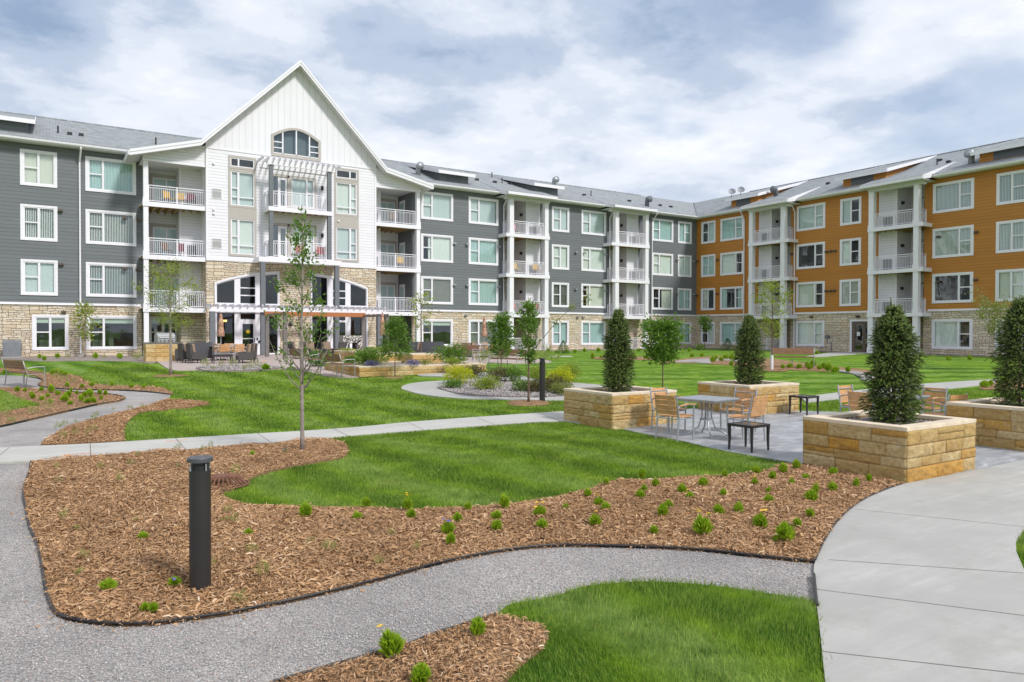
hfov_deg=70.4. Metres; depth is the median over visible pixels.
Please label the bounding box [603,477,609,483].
perennial
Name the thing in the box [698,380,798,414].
stone planter
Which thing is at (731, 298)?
window
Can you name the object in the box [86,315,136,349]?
window
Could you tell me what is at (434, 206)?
window
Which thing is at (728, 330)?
window
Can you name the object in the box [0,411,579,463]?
concrete walk
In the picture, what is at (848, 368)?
perennial
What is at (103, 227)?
window
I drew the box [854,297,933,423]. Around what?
columnar spruce
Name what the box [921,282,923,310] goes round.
door
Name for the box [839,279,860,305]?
window
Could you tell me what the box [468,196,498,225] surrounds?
window
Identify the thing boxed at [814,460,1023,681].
concrete walk
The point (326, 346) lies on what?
wicker armchair
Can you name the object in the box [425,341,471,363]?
shrub
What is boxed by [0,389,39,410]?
grass
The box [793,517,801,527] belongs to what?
perennial
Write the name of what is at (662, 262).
window
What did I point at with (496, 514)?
perennial
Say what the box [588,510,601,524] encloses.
perennial
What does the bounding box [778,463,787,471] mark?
perennial
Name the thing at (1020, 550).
grass
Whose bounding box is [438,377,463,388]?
shrub
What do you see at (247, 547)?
perennial
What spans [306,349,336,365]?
park bench
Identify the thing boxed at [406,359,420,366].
shrub
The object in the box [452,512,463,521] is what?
perennial
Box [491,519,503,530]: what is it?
perennial
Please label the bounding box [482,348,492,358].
perennial
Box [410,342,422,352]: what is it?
wicker armchair
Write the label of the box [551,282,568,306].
window
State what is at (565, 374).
shrub
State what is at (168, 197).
balcony chair
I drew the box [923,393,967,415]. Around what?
armchair
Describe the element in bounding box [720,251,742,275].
window
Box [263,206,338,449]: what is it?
deciduous tree
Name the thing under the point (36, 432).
gravel path
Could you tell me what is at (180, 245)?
balcony chair
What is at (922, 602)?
walk joint
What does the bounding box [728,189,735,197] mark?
satellite dish
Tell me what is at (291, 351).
park bench
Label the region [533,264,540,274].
balcony chair
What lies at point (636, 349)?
rock mulch
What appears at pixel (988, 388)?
mulch bed
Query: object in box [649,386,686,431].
armchair
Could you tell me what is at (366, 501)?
perennial
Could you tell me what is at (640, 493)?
perennial
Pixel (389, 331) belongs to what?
deciduous tree
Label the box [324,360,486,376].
stone planter
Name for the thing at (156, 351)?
grill counter
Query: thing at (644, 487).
perennial
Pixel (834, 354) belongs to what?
concrete walk
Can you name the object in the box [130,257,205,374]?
deciduous tree
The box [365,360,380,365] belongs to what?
shrub
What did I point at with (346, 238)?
window
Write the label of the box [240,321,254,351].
entrance door
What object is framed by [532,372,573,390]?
shrub
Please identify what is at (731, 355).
perennial
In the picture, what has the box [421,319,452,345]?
window
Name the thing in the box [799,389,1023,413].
grass
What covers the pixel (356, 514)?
perennial
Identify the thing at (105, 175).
window
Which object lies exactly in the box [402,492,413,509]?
perennial
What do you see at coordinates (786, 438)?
paved terrace
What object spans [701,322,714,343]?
window
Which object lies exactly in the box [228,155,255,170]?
window
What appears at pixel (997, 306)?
deciduous tree
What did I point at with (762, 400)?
armchair
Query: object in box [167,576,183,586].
perennial
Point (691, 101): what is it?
sky
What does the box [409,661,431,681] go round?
perennial
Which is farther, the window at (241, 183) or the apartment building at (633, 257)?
the apartment building at (633, 257)
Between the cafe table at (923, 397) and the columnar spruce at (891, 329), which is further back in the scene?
the cafe table at (923, 397)
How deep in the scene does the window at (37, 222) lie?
41.71 m
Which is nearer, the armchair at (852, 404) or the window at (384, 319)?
the armchair at (852, 404)
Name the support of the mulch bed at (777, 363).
on the lawn at (683, 379)
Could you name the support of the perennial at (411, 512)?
on the mulch bed at (299, 558)
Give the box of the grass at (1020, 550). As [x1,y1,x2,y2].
[1015,530,1023,567]
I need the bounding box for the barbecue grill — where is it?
[154,333,174,341]
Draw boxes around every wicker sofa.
[175,342,211,358]
[408,342,443,356]
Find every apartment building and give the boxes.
[0,111,202,356]
[123,60,433,355]
[381,159,698,350]
[694,137,1023,356]
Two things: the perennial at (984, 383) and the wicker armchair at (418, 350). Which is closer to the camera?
the perennial at (984, 383)
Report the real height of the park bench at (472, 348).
0.846 m
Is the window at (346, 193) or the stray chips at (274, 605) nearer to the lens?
the stray chips at (274, 605)
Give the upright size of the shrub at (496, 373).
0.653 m
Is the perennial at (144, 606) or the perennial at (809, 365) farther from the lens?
the perennial at (809, 365)
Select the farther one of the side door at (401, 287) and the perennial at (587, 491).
the side door at (401, 287)
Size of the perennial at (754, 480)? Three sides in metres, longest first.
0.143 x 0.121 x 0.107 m
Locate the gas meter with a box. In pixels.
[820,335,831,351]
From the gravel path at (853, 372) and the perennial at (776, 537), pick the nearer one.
the perennial at (776, 537)
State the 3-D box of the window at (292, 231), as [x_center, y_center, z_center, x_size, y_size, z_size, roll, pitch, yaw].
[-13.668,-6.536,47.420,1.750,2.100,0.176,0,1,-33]
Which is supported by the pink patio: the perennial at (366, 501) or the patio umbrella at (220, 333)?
the patio umbrella at (220, 333)
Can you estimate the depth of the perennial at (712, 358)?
35.98 m
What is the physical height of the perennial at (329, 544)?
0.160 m
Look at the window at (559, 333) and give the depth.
59.99 m
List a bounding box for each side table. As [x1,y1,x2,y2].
[727,421,769,452]
[789,394,818,415]
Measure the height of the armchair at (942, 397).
0.864 m
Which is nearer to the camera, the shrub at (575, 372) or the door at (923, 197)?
the shrub at (575, 372)
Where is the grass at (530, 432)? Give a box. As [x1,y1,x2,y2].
[224,421,791,508]
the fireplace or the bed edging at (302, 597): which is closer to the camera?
the bed edging at (302, 597)
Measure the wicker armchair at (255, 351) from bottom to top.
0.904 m
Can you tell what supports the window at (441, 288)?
in the apartment building at (633, 257)
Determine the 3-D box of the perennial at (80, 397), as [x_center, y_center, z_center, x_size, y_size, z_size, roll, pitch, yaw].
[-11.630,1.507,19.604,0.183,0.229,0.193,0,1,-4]
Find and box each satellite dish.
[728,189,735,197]
[737,187,744,194]
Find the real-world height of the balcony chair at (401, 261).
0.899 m
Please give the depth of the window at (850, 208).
55.85 m
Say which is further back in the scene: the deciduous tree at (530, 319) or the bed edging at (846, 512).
the deciduous tree at (530, 319)
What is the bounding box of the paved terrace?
[624,408,1023,473]
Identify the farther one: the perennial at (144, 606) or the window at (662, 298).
the window at (662, 298)
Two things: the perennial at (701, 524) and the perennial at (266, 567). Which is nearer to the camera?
the perennial at (266, 567)
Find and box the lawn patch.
[499,581,824,681]
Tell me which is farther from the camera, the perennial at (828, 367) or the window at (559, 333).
the window at (559, 333)
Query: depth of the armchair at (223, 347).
35.97 m
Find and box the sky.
[0,0,1023,202]
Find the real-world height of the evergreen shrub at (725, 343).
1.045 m
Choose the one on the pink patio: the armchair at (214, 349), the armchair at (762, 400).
the armchair at (214, 349)
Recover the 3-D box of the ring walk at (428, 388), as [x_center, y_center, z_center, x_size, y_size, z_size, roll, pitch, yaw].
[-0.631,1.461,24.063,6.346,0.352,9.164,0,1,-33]
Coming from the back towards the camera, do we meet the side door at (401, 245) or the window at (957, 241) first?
the side door at (401, 245)
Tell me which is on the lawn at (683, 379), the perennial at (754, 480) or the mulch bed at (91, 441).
the mulch bed at (91, 441)
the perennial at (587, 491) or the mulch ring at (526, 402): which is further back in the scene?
the mulch ring at (526, 402)
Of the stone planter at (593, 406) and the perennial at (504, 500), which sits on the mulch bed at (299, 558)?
the perennial at (504, 500)
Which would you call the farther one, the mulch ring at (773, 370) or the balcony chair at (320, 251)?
the balcony chair at (320, 251)
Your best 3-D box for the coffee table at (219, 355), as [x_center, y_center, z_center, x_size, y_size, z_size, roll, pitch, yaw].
[-13.490,0.818,33.814,0.900,0.422,0.550,0,1,-33]
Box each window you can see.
[20,149,56,187]
[20,204,57,241]
[21,259,57,295]
[32,315,68,349]
[85,156,135,194]
[85,209,135,245]
[86,262,136,297]
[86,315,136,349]
[149,316,176,341]
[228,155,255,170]
[228,168,256,208]
[228,216,256,256]
[271,128,320,161]
[290,175,315,209]
[290,224,315,256]
[334,168,358,181]
[334,180,358,216]
[334,225,358,261]
[383,319,397,345]
[421,191,452,221]
[421,233,452,262]
[421,276,452,304]
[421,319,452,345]
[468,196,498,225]
[468,237,497,265]
[468,278,497,305]
[468,319,497,345]
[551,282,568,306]
[551,321,568,344]
[552,206,568,232]
[552,244,568,269]
[581,210,605,235]
[581,247,605,271]
[581,284,605,307]
[581,321,605,344]
[652,218,672,242]
[652,252,672,275]
[652,287,672,309]
[678,221,691,243]
[678,255,691,276]
[678,288,691,309]
[678,322,690,343]
[701,220,715,243]
[701,254,714,276]
[701,288,714,309]
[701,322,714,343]
[720,215,743,241]
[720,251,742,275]
[720,286,742,309]
[720,322,742,344]
[796,202,825,231]
[796,241,824,269]
[796,281,824,307]
[796,321,824,345]
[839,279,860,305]
[840,196,861,225]
[840,237,860,265]
[931,319,972,349]
[932,225,973,258]
[932,272,972,302]
[933,178,973,213]
[995,268,1023,301]
[995,318,1022,349]
[996,169,1023,205]
[996,219,1023,252]
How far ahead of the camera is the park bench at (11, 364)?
23.01 m
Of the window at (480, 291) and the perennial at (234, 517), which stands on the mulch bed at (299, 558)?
the perennial at (234, 517)
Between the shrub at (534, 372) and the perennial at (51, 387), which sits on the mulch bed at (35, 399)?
the perennial at (51, 387)
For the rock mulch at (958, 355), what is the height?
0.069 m
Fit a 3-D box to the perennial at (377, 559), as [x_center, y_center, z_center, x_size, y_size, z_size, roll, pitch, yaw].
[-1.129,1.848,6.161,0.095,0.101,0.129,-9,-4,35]
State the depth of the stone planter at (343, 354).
33.77 m
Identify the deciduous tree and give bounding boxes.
[70,300,101,356]
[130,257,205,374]
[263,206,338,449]
[375,313,414,375]
[405,289,439,352]
[485,310,517,371]
[515,294,591,401]
[632,312,692,387]
[693,313,712,347]
[749,278,795,369]
[964,285,1022,370]
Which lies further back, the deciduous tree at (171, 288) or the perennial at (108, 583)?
the deciduous tree at (171, 288)
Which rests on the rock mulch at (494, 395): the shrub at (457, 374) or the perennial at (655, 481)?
the shrub at (457, 374)
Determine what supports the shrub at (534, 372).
on the rock mulch at (494, 395)
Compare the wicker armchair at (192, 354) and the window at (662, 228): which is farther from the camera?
the window at (662, 228)
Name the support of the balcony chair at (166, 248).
on the apartment building at (256, 171)
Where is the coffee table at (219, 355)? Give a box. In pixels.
[211,354,233,362]
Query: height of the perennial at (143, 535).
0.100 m
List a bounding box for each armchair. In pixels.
[177,343,197,362]
[185,344,206,362]
[210,344,223,359]
[216,344,229,360]
[224,343,234,359]
[231,344,244,360]
[235,344,254,362]
[239,343,257,361]
[288,342,295,356]
[303,341,320,356]
[320,342,332,353]
[332,342,347,353]
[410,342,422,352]
[456,343,473,359]
[481,342,489,355]
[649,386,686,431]
[654,393,695,441]
[720,387,757,431]
[725,394,767,442]
[837,384,875,411]
[847,390,887,410]
[908,386,947,412]
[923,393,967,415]
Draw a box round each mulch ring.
[153,374,188,376]
[505,400,548,405]
[762,369,787,370]
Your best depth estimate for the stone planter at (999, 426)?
12.71 m
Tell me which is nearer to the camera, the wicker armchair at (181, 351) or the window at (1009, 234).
the wicker armchair at (181, 351)
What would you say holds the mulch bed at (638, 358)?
on the lawn at (683, 379)
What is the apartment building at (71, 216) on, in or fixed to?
on the lawn at (683, 379)
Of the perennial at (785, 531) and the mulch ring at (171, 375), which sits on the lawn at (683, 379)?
the mulch ring at (171, 375)
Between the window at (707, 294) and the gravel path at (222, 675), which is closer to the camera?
the gravel path at (222, 675)
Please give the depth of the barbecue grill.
36.12 m
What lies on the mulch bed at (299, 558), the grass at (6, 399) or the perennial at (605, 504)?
the perennial at (605, 504)
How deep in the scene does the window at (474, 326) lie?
56.65 m
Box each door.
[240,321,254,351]
[399,200,404,223]
[399,242,404,267]
[399,284,404,311]
[921,196,924,218]
[921,239,923,265]
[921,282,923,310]
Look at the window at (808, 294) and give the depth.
58.74 m
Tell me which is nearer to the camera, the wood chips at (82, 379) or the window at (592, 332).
the wood chips at (82, 379)
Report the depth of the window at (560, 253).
59.94 m
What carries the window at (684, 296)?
in the apartment building at (633, 257)
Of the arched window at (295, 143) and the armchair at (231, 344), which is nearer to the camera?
the armchair at (231, 344)
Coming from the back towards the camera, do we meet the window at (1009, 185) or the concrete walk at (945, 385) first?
the window at (1009, 185)
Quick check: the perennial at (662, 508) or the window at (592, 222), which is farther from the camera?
the window at (592, 222)
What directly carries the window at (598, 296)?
in the apartment building at (633, 257)
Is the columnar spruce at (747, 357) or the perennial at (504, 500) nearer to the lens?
the perennial at (504, 500)
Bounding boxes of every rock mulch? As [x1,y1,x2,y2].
[0,355,156,362]
[196,366,279,371]
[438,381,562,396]
[473,348,833,351]
[912,354,997,356]
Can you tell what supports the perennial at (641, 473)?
on the mulch bed at (299, 558)
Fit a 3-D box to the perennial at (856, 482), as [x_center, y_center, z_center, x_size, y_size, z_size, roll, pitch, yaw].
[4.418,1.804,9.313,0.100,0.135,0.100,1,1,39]
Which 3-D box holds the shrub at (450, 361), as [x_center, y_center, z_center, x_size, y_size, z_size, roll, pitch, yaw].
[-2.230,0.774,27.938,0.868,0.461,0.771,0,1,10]
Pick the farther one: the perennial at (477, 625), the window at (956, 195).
the window at (956, 195)
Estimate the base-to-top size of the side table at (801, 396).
0.451 m
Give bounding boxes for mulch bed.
[0,368,172,394]
[0,387,124,424]
[24,439,903,626]
[41,399,209,445]
[278,615,548,681]
[590,357,652,359]
[665,356,870,371]
[979,381,1022,389]
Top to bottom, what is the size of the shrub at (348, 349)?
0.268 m
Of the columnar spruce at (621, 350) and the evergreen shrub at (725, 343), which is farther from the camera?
the evergreen shrub at (725, 343)
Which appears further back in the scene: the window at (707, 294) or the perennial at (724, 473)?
the window at (707, 294)
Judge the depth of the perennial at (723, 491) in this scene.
8.66 m
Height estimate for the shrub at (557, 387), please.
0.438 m
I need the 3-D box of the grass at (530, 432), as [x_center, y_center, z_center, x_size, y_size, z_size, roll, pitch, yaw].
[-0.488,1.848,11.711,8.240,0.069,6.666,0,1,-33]
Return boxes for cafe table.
[677,395,739,437]
[877,394,929,407]
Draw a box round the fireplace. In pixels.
[339,336,361,349]
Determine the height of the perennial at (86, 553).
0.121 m
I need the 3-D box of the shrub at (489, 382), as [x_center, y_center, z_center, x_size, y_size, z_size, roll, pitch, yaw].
[-0.802,1.284,22.373,1.023,0.555,0.898,0,1,-33]
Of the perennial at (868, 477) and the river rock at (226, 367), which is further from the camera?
the river rock at (226, 367)
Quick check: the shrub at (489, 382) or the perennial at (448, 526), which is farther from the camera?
the shrub at (489, 382)
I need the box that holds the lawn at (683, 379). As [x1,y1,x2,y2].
[0,349,1023,563]
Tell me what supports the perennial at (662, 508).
on the mulch bed at (299, 558)
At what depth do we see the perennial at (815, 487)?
8.87 m
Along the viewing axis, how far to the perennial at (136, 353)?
34.52 m
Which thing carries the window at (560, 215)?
in the apartment building at (633, 257)
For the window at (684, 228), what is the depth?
67.71 m
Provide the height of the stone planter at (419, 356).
0.690 m
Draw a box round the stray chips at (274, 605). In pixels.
[9,464,808,632]
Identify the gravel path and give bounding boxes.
[0,375,169,446]
[0,463,814,681]
[675,358,736,363]
[830,370,874,380]
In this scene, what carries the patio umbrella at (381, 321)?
on the pink patio
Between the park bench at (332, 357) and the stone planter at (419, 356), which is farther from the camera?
the stone planter at (419, 356)
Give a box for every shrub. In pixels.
[336,347,356,351]
[342,355,362,364]
[350,347,389,365]
[364,357,388,363]
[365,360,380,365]
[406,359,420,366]
[419,359,432,364]
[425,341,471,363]
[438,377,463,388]
[442,355,462,365]
[443,363,476,382]
[461,362,488,377]
[467,374,503,389]
[483,365,510,381]
[502,365,527,380]
[511,378,530,391]
[520,379,547,391]
[525,364,548,380]
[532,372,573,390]
[546,363,576,382]
[548,381,572,394]
[556,340,570,353]
[560,360,583,380]
[694,343,705,349]
[720,338,733,349]
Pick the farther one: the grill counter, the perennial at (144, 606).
the grill counter
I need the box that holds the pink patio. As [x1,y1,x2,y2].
[157,353,550,377]
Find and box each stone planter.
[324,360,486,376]
[334,350,402,361]
[400,353,441,363]
[563,386,676,429]
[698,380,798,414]
[802,410,975,482]
[946,397,1023,450]
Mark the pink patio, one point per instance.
(194, 364)
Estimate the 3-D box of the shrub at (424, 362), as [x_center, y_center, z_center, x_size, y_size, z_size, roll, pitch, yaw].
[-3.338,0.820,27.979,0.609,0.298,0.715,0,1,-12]
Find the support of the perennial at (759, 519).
on the mulch bed at (299, 558)
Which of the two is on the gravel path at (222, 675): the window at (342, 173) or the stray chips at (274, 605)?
the stray chips at (274, 605)
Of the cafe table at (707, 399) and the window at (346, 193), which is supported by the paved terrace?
the cafe table at (707, 399)
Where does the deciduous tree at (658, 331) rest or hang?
on the lawn at (683, 379)
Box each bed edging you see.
[0,389,124,426]
[22,460,814,626]
[29,376,168,394]
[273,612,496,681]
[812,573,818,605]
[814,483,902,559]
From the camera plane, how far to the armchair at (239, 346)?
36.37 m
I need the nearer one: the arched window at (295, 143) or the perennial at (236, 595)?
the perennial at (236, 595)
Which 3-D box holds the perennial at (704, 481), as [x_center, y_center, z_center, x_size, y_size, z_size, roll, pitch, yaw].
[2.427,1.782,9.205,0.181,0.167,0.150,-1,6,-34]
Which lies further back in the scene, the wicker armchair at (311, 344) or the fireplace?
the wicker armchair at (311, 344)
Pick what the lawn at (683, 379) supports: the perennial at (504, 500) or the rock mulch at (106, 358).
the rock mulch at (106, 358)
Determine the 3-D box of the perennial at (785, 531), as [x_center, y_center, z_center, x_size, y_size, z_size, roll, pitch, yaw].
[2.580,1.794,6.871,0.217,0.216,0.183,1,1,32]
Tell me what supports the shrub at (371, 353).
in the stone planter at (387, 369)
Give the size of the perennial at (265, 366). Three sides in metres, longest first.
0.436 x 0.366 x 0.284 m
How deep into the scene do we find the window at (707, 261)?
67.37 m
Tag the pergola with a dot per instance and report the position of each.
(335, 314)
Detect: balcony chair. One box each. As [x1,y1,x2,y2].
[160,242,172,254]
[162,191,174,203]
[175,193,183,204]
[175,243,183,254]
[184,193,194,204]
[316,247,323,258]
[397,257,405,267]
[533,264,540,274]
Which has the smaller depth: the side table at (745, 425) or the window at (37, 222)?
the side table at (745, 425)
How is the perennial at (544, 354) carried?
on the lawn at (683, 379)
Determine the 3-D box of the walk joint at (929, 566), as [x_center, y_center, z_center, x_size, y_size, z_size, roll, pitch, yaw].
[3.519,1.923,6.202,1.510,0.001,0.007,0,1,13]
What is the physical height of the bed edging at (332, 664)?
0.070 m
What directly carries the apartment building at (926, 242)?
on the lawn at (683, 379)
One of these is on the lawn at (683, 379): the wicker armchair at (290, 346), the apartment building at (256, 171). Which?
the apartment building at (256, 171)
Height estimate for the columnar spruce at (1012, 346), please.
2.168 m
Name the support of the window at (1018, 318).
in the apartment building at (926, 242)
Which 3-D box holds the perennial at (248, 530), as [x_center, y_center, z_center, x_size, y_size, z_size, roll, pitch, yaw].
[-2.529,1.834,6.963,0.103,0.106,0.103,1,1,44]
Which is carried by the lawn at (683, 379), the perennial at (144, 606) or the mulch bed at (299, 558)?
the mulch bed at (299, 558)
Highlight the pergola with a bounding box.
[264,311,388,358]
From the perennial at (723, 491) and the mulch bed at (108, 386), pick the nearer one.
the perennial at (723, 491)
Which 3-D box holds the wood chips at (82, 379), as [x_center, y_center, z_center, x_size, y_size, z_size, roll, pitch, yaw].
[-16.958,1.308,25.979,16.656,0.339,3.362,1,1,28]
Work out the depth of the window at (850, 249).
55.85 m
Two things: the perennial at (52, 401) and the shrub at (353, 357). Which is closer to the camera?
the perennial at (52, 401)
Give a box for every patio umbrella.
[217,311,225,359]
[379,311,384,339]
[481,315,486,356]
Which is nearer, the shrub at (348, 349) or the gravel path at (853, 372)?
the gravel path at (853, 372)
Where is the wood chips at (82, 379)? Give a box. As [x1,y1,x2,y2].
[0,368,170,392]
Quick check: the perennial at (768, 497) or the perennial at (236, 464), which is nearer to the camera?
the perennial at (768, 497)
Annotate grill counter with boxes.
[142,342,182,361]
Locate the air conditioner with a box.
[1,340,22,357]
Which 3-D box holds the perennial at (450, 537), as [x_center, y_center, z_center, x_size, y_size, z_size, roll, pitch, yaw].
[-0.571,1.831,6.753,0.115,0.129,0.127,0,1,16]
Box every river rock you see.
[196,364,280,370]
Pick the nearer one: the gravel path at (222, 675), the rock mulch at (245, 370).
the gravel path at (222, 675)
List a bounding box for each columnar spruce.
[600,307,636,391]
[731,314,766,384]
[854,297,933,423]
[984,295,1023,406]
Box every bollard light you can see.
[187,455,212,591]
[539,358,545,400]
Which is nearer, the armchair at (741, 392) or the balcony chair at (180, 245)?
the armchair at (741, 392)
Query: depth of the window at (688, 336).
68.02 m
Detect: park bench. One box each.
[2,359,44,387]
[288,349,321,370]
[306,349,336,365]
[318,353,354,376]
[453,345,480,361]
[488,349,527,370]
[770,348,813,366]
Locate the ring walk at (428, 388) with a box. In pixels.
[401,372,601,400]
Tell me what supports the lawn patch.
on the lawn at (683, 379)
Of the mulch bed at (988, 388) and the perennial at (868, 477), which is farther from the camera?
the mulch bed at (988, 388)
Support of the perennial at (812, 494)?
on the mulch bed at (299, 558)
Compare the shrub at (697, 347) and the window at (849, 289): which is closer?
the window at (849, 289)
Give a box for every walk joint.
[819,589,1018,614]
[824,651,1023,673]
[829,559,1019,572]
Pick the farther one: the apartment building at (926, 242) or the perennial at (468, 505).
the apartment building at (926, 242)
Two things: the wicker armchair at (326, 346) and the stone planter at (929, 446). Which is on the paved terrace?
the stone planter at (929, 446)
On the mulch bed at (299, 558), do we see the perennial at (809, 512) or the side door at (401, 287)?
the perennial at (809, 512)
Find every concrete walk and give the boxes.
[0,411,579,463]
[802,379,1017,402]
[810,352,870,356]
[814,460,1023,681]
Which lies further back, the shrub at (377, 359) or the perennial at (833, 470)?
the shrub at (377, 359)
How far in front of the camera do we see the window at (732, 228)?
65.12 m
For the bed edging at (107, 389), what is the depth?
22.24 m
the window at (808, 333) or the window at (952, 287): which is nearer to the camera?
the window at (952, 287)
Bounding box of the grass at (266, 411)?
[79,363,563,440]
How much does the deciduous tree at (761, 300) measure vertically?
3.934 m
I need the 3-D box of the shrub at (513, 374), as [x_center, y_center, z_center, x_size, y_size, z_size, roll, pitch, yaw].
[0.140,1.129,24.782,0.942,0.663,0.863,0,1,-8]
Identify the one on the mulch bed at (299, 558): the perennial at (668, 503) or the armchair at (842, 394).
the perennial at (668, 503)
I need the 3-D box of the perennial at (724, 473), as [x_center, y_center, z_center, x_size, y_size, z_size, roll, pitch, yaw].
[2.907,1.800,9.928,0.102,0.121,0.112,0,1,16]
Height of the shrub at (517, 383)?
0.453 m
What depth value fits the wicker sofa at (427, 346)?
40.09 m
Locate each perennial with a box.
[6,415,15,422]
[43,398,54,407]
[47,383,54,391]
[57,506,69,516]
[59,395,69,400]
[77,548,89,557]
[78,394,83,400]
[97,577,117,590]
[133,351,144,361]
[137,531,148,538]
[140,601,148,610]
[147,601,158,611]
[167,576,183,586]
[230,511,240,520]
[230,588,249,603]
[231,462,241,471]
[243,527,253,534]
[243,542,259,552]
[254,559,270,574]
[261,363,269,369]
[298,502,312,516]
[321,539,337,549]
[352,511,362,518]
[361,496,371,505]
[373,555,384,563]
[375,624,405,657]
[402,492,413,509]
[406,508,416,517]
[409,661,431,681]
[440,518,455,533]
[444,532,455,543]
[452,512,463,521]
[464,501,471,509]
[468,614,487,635]
[474,352,487,362]
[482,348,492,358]
[491,510,502,519]
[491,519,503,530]
[499,493,510,507]
[532,501,545,515]
[535,518,548,527]
[539,349,549,357]
[548,352,559,362]
[584,488,591,495]
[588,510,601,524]
[593,493,603,504]
[601,501,611,510]
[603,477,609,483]
[635,489,645,497]
[638,469,645,477]
[641,484,648,490]
[649,525,658,532]
[651,478,660,485]
[657,503,669,515]
[664,499,673,506]
[676,483,686,492]
[686,489,694,498]
[692,509,714,534]
[697,477,708,486]
[709,356,716,361]
[712,502,725,513]
[720,488,726,495]
[721,469,727,476]
[728,351,733,359]
[733,499,743,512]
[751,475,758,484]
[751,509,767,526]
[752,465,760,473]
[763,493,774,502]
[768,470,776,478]
[772,535,780,540]
[775,520,796,540]
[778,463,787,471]
[792,458,801,467]
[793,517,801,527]
[802,489,818,500]
[804,507,815,516]
[806,363,812,368]
[812,480,819,491]
[824,361,831,370]
[827,467,838,473]
[827,481,837,490]
[830,365,839,372]
[845,365,850,371]
[852,477,859,486]
[865,473,872,480]
[979,379,990,386]
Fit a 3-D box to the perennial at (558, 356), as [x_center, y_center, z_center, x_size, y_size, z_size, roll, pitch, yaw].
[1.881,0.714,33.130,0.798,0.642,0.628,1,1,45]
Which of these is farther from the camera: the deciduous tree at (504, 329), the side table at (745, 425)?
the deciduous tree at (504, 329)
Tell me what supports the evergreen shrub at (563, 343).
on the lawn at (683, 379)
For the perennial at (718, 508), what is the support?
on the mulch bed at (299, 558)
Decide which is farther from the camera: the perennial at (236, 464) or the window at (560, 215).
the window at (560, 215)
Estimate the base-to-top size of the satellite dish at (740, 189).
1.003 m
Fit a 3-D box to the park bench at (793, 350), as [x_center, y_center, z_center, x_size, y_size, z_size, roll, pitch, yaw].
[12.181,0.716,31.554,1.782,0.846,0.632,0,1,22]
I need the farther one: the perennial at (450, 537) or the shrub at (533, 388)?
the shrub at (533, 388)
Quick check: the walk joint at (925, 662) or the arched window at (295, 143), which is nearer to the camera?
the walk joint at (925, 662)
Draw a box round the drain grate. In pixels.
[211,473,249,489]
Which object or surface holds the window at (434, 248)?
in the apartment building at (633, 257)
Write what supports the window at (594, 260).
in the apartment building at (633, 257)
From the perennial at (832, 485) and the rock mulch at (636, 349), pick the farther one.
the rock mulch at (636, 349)
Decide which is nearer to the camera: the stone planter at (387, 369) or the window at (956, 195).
the stone planter at (387, 369)

